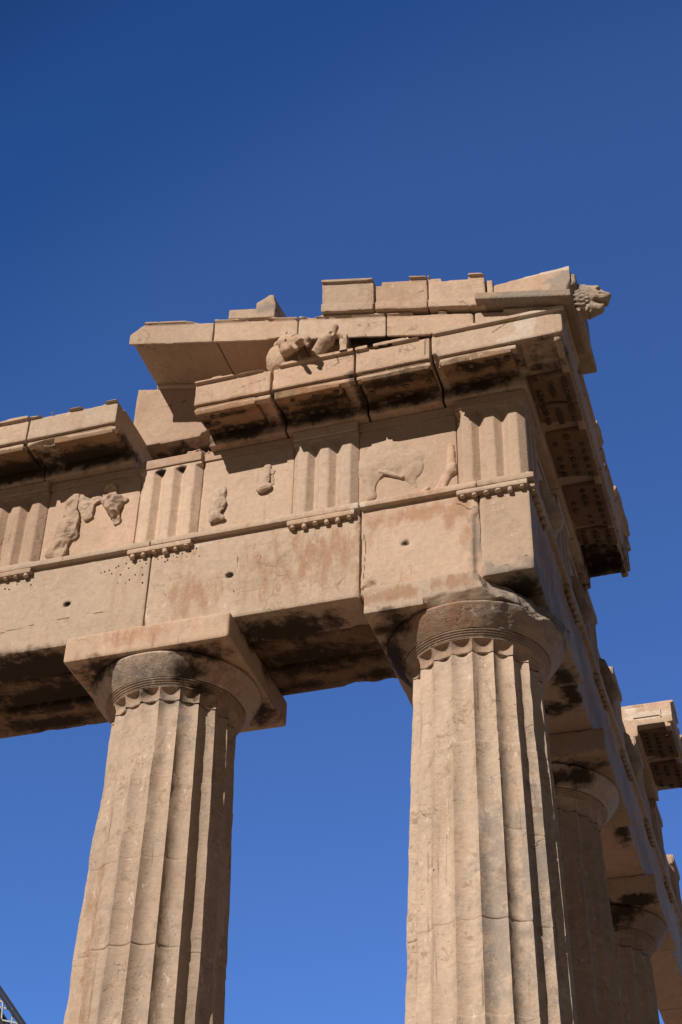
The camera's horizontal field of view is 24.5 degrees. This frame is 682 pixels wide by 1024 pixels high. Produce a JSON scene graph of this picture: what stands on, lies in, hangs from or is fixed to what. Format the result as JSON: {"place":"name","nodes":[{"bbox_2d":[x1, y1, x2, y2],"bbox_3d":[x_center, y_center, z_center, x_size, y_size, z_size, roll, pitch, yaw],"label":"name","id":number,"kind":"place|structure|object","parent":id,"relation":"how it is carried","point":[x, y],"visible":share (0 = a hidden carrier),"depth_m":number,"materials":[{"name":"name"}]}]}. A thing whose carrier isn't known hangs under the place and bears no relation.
{"place":"outdoors","nodes":[
{"label":"outdoors","id":0,"kind":"place"},
{"bbox_2d":[0,0,681,1023],"label":"sky","id":1,"kind":"structure","parent":0,"point":[197,161],"materials":[{"name":"blue"}]},
{"bbox_3d":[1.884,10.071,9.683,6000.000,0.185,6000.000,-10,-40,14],"label":"ground","id":2,"kind":"structure","parent":0,"visible":0},
{"bbox_2d":[0,986,25,1023],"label":"crane boom","id":3,"kind":"object","parent":2,"relation":"on","point":[12,1009],"visible":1,"depth_m":50.79,"materials":[{"name":"paint"}]},
{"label":"stepped platform","id":4,"kind":"structure","parent":2,"relation":"on","visible":0},
{"bbox_2d":[63,612,286,1023],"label":"doric column","id":5,"kind":"structure","parent":4,"relation":"on","point":[181,704],"depth_m":17.23,"materials":[{"name":"stone"}]},
{"bbox_2d":[0,672,89,708],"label":"beam","id":6,"kind":"structure","parent":5,"relation":"on","point":[62,686],"depth_m":19.56,"materials":[{"name":"stone"}]},
{"bbox_2d":[0,696,107,738],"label":"beam","id":7,"kind":"structure","parent":5,"relation":"on","point":[47,716],"depth_m":19.96,"materials":[{"name":"stone"}]},
{"bbox_2d":[0,541,152,683],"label":"architrave block","id":8,"kind":"structure","parent":5,"relation":"on","point":[50,607],"depth_m":19.11,"materials":[{"name":"stone"}]},
{"bbox_2d":[0,481,51,566],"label":"triglyph block","id":9,"kind":"structure","parent":8,"relation":"on","point":[24,509],"depth_m":20.26,"materials":[{"name":"stone"}]},
{"bbox_2d":[0,416,46,489],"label":"cornice block","id":10,"kind":"structure","parent":9,"relation":"on","point":[22,463],"depth_m":20.44,"materials":[{"name":"stone"}]},
{"bbox_2d":[40,467,142,559],"bbox_3d":[-3.170,0.092,20.041,1.308,1.361,0.449,-10,-40,14],"label":"metope panel","id":11,"kind":"object","parent":8,"relation":"on","point":[101,511],"visible":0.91,"depth_m":19.96,"materials":[{"name":"stone"}]},
{"bbox_2d":[27,399,152,483],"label":"cornice block","id":12,"kind":"structure","parent":11,"relation":"on","point":[75,443],"depth_m":20.23,"materials":[{"name":"stone"}]},
{"bbox_2d":[133,389,211,459],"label":"tympanum block","id":13,"kind":"structure","parent":12,"relation":"on","point":[167,423],"depth_m":20.98,"materials":[{"name":"stone"}]},
{"bbox_2d":[157,384,195,388],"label":"packing slab","id":14,"kind":"structure","parent":13,"relation":"on","point":[176,386],"depth_m":21.34,"materials":[{"name":"stone"}]},
{"bbox_2d":[129,321,233,389],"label":"raking cornice block","id":15,"kind":"structure","parent":13,"relation":"on","point":[179,352],"depth_m":20.80,"materials":[{"name":"stone"}]},
{"bbox_2d":[127,502,368,643],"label":"architrave block","id":16,"kind":"structure","parent":5,"relation":"on","point":[292,575],"depth_m":18.48,"materials":[{"name":"stone"}]},
{"bbox_2d":[135,451,204,542],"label":"triglyph block","id":17,"kind":"structure","parent":16,"relation":"on","point":[170,498],"depth_m":19.72,"materials":[{"name":"stone"}]},
{"bbox_2d":[187,449,212,454],"bbox_3d":[-1.833,-0.650,20.209,0.423,0.172,0.518,30,-47,-31],"label":"stone stub","id":18,"kind":"object","parent":17,"relation":"on","point":[198,450],"visible":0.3,"depth_m":20.08,"materials":[{"name":"stone"}]},
{"bbox_2d":[198,438,294,531],"bbox_3d":[-1.144,-0.247,19.552,1.228,1.362,0.369,-10,-40,14],"label":"metope panel","id":19,"kind":"object","parent":16,"relation":"on","point":[248,484],"visible":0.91,"depth_m":19.49,"materials":[{"name":"stone"}]},
{"bbox_2d":[194,370,289,452],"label":"cornice block","id":20,"kind":"structure","parent":19,"relation":"on","point":[240,410],"depth_m":19.68,"materials":[{"name":"stone"}]},
{"bbox_2d":[292,421,359,513],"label":"triglyph block","id":21,"kind":"structure","parent":16,"relation":"on","point":[326,467],"depth_m":19.21,"materials":[{"name":"stone"}]},
{"bbox_2d":[272,348,371,437],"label":"cornice block","id":22,"kind":"structure","parent":21,"relation":"on","point":[319,391],"depth_m":19.40,"materials":[{"name":"stone"}]},
{"bbox_2d":[266,331,310,375],"bbox_3d":[-0.661,-1.950,19.796,0.585,0.590,1.046,1,-39,0],"label":"horse head statue","id":23,"kind":"object","parent":22,"relation":"on","point":[285,347],"visible":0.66,"depth_m":19.62,"materials":[{"name":"stone"}]},
{"bbox_2d":[311,323,354,356],"bbox_3d":[-0.087,-2.087,19.558,0.561,0.432,0.370,5,-39,-5],"label":"horse head statue","id":24,"kind":"object","parent":22,"relation":"on","point":[324,343],"visible":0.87,"depth_m":19.43,"materials":[{"name":"stone"}]},
{"bbox_3d":[-0.122,-1.467,20.678,2.854,0.858,0.465,-10,-40,14],"label":"tympanum block","id":25,"kind":"object","parent":22,"relation":"on","visible":0},
{"bbox_2d":[214,317,309,374],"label":"raking cornice block","id":26,"kind":"structure","parent":25,"relation":"on","point":[245,345],"depth_m":20.27,"materials":[{"name":"stone"}]},
{"bbox_2d":[229,295,285,321],"bbox_3d":[-1.077,-2.477,20.603,0.650,0.491,0.563,-10,-40,14],"label":"sima fragment","id":27,"kind":"object","parent":26,"relation":"on","point":[267,307],"visible":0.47,"depth_m":20.37,"materials":[{"name":"stone"}]},
{"bbox_2d":[298,313,391,357],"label":"raking cornice block","id":28,"kind":"structure","parent":25,"relation":"attached to","point":[369,330],"depth_m":19.70,"materials":[{"name":"stone"}]},
{"bbox_2d":[321,278,376,314],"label":"sima block","id":29,"kind":"structure","parent":28,"relation":"on","point":[348,296],"depth_m":19.89,"materials":[{"name":"stone"}]},
{"bbox_2d":[250,624,381,667],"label":"beam","id":30,"kind":"structure","parent":5,"relation":"on","point":[356,639],"depth_m":18.66,"materials":[{"name":"stone"}]},
{"bbox_2d":[265,649,396,695],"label":"beam","id":31,"kind":"structure","parent":5,"relation":"on","point":[326,673],"depth_m":19.03,"materials":[{"name":"stone"}]},
{"bbox_2d":[364,571,581,1023],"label":"doric column","id":32,"kind":"structure","parent":4,"relation":"on","point":[479,664],"depth_m":16.09,"materials":[{"name":"stone"}]},
{"bbox_2d":[360,481,482,601],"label":"architrave block","id":33,"kind":"structure","parent":32,"relation":"on","point":[421,534],"depth_m":18.06,"materials":[{"name":"stone"}]},
{"bbox_2d":[358,406,458,504],"bbox_3d":[0.835,-0.598,19.053,1.242,1.361,0.347,-10,-40,14],"label":"metope panel","id":34,"kind":"object","parent":33,"relation":"on","point":[410,453],"visible":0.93,"depth_m":18.96,"materials":[{"name":"stone"}]},
{"bbox_2d":[355,337,446,421],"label":"cornice block","id":35,"kind":"structure","parent":34,"relation":"on","point":[399,377],"depth_m":19.16,"materials":[{"name":"stone"}]},
{"bbox_2d":[456,471,603,734],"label":"architrave block","id":36,"kind":"structure","parent":32,"relation":"on","point":[521,554],"depth_m":18.11,"materials":[{"name":"stone"}]},
{"bbox_2d":[454,389,538,487],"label":"triglyph block","id":37,"kind":"structure","parent":36,"relation":"on","point":[497,434],"depth_m":18.74,"materials":[{"name":"stone"}]},
{"bbox_2d":[432,305,579,434],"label":"cornice block","id":38,"kind":"structure","parent":37,"relation":"on","point":[533,354],"depth_m":18.90,"materials":[{"name":"stone"}]},
{"bbox_2d":[387,311,474,341],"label":"raking cornice block","id":39,"kind":"structure","parent":38,"relation":"on","point":[407,324],"depth_m":19.28,"materials":[{"name":"stone"}]},
{"bbox_2d":[375,276,430,316],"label":"sima block","id":40,"kind":"structure","parent":39,"relation":"on","point":[412,295],"depth_m":19.59,"materials":[{"name":"stone"}]},
{"bbox_2d":[475,306,552,322],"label":"raking cornice block","id":41,"kind":"structure","parent":38,"relation":"on","point":[479,317],"depth_m":18.95,"materials":[{"name":"stone"}]},
{"bbox_2d":[475,266,589,353],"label":"corner gutter block","id":42,"kind":"structure","parent":38,"relation":"on","point":[556,287],"depth_m":18.90,"materials":[{"name":"stone"}]},
{"bbox_2d":[427,273,487,318],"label":"sima block","id":43,"kind":"structure","parent":42,"relation":"on","point":[454,297],"depth_m":19.31,"materials":[{"name":"stone"}]},
{"bbox_2d":[487,280,493,291],"bbox_3d":[1.942,-2.441,19.489,0.079,0.524,0.762,-10,-40,14],"label":"sima splinter","id":44,"kind":"object","parent":42,"relation":"on","point":[490,286],"visible":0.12,"depth_m":19.30,"materials":[{"name":"stone"}]},
{"bbox_2d":[573,284,610,320],"bbox_3d":[3.000,-2.550,18.974,0.556,0.509,0.436,-10,-40,14],"label":"lion head spout","id":45,"kind":"object","parent":42,"relation":"attached to","point":[590,301],"visible":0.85,"depth_m":18.81,"materials":[{"name":"stone"}]},
{"bbox_2d":[575,306,596,374],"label":"flank gutter slab","id":46,"kind":"structure","parent":38,"relation":"on","point":[587,364],"depth_m":19.38,"materials":[{"name":"stone"}]},
{"bbox_2d":[536,449,563,537],"bbox_3d":[2.529,-0.060,19.663,0.524,1.360,1.235,-10,-40,14],"label":"metope panel","id":47,"kind":"object","parent":36,"relation":"on","point":[555,516],"visible":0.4,"depth_m":19.43,"materials":[{"name":"stone"}]},
{"bbox_2d":[533,372,601,489],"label":"cornice block","id":48,"kind":"structure","parent":47,"relation":"on","point":[569,442],"depth_m":19.90,"materials":[{"name":"stone"}]},
{"bbox_2d":[596,421,603,444],"bbox_3d":[3.169,-0.996,20.611,0.514,0.129,0.480,-10,-40,14],"label":"roof stone","id":49,"kind":"object","parent":48,"relation":"on","point":[600,433],"visible":0.16,"depth_m":20.51,"materials":[{"name":"stone"}]},
{"bbox_2d":[553,495,571,585],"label":"triglyph block","id":50,"kind":"structure","parent":36,"relation":"on","point":[563,536],"depth_m":20.51,"materials":[{"name":"stone"}]},
{"bbox_2d":[550,447,616,537],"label":"cornice block","id":51,"kind":"structure","parent":50,"relation":"on","point":[586,500],"depth_m":20.82,"materials":[{"name":"stone"}]},
{"bbox_2d":[568,547,592,627],"bbox_3d":[3.143,1.192,21.198,0.513,1.361,1.228,-10,-40,14],"label":"metope panel","id":52,"kind":"object","parent":36,"relation":"on","point":[585,609],"visible":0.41,"depth_m":20.94,"materials":[{"name":"stone"}]},
{"bbox_2d":[568,498,630,588],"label":"cornice block","id":53,"kind":"structure","parent":52,"relation":"on","point":[598,550],"depth_m":21.84,"materials":[{"name":"stone"}]},
{"bbox_2d":[613,486,629,536],"bbox_3d":[3.689,0.032,21.872,0.544,0.141,1.098,-10,-40,14],"label":"roof stone","id":54,"kind":"object","parent":53,"relation":"on","point":[617,494],"visible":0.25,"depth_m":21.75,"materials":[{"name":"stone"}]},
{"bbox_2d":[549,728,631,1023],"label":"doric column","id":55,"kind":"structure","parent":4,"relation":"on","point":[592,800],"depth_m":19.59,"materials":[{"name":"stone"}]},
{"bbox_2d":[594,674,651,878],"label":"architrave block","id":56,"kind":"structure","parent":55,"relation":"on","point":[626,851],"depth_m":22.69,"materials":[{"name":"stone"}]},
{"bbox_2d":[582,585,599,669],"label":"triglyph block","id":57,"kind":"structure","parent":56,"relation":"on","point":[591,629],"depth_m":22.05,"materials":[{"name":"stone"}]},
{"bbox_2d":[598,650,618,711],"bbox_3d":[3.767,2.524,22.713,0.501,1.212,1.309,-10,-40,14],"label":"metope panel","id":58,"kind":"object","parent":56,"relation":"on","point":[610,685],"visible":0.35,"depth_m":22.47,"materials":[{"name":"stone"}]},
{"bbox_2d":[609,666,624,744],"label":"triglyph block","id":59,"kind":"structure","parent":56,"relation":"on","point":[617,710],"depth_m":23.62,"materials":[{"name":"stone"}]},
{"bbox_2d":[622,721,642,783],"bbox_3d":[4.416,3.793,24.316,0.517,1.273,1.298,-10,-40,14],"label":"metope panel","id":60,"kind":"object","parent":56,"relation":"on","point":[636,763],"visible":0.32,"depth_m":24.06,"materials":[{"name":"stone"}]},
{"bbox_2d":[630,737,646,810],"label":"triglyph block","id":61,"kind":"structure","parent":56,"relation":"on","point":[641,779],"depth_m":25.20,"materials":[{"name":"stone"}]},
{"bbox_2d":[621,700,681,769],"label":"cornice block","id":62,"kind":"structure","parent":61,"relation":"on","point":[657,736],"depth_m":25.48,"materials":[{"name":"stone"}]},
{"bbox_2d":[633,709,660,718],"bbox_3d":[4.956,3.285,25.411,0.453,0.142,0.031,-10,-40,14],"label":"inset strip","id":63,"kind":"object","parent":62,"relation":"attached to","point":[649,714],"visible":1,"depth_m":25.39,"materials":[{"name":"white stone"}]},
{"bbox_2d":[607,874,676,1023],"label":"doric column","id":64,"kind":"structure","parent":4,"relation":"on","point":[643,929],"depth_m":23.04,"materials":[{"name":"stone"}]},
{"bbox_2d":[644,819,681,1008],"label":"architrave block","id":65,"kind":"structure","parent":64,"relation":"on","point":[667,971],"depth_m":25.98,"materials":[{"name":"stone"}]},
{"bbox_2d":[645,791,652,828],"bbox_3d":[4.943,5.117,25.918,0.279,1.241,1.298,-10,-40,14],"label":"metope panel","id":66,"kind":"object","parent":65,"relation":"on","point":[648,809],"visible":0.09,"depth_m":26.31,"materials":[{"name":"stone"}]},
{"bbox_2d":[648,799,666,870],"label":"triglyph block","id":67,"kind":"structure","parent":65,"relation":"on","point":[657,823],"depth_m":26.71,"materials":[{"name":"stone"}]},
{"bbox_2d":[643,735,681,800],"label":"cornice block","id":68,"kind":"structure","parent":67,"relation":"on","point":[660,773],"depth_m":26.38,"materials":[{"name":"stone"}]},
{"bbox_2d":[664,850,670,882],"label":"metope panel","id":69,"kind":"object","parent":65,"relation":"on","point":[667,866],"visible":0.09,"depth_m":27.90,"materials":[{"name":"stone"}]},
{"bbox_2d":[659,1008,681,1023],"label":"architrave block","id":70,"kind":"structure","parent":65,"relation":"attached to","point":[672,1016],"depth_m":27.33,"materials":[{"name":"stone"}]},
{"bbox_2d":[666,854,681,914],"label":"triglyph block","id":71,"kind":"structure","parent":65,"relation":"on","point":[674,875],"depth_m":28.31,"materials":[{"name":"stone"}]}
]}

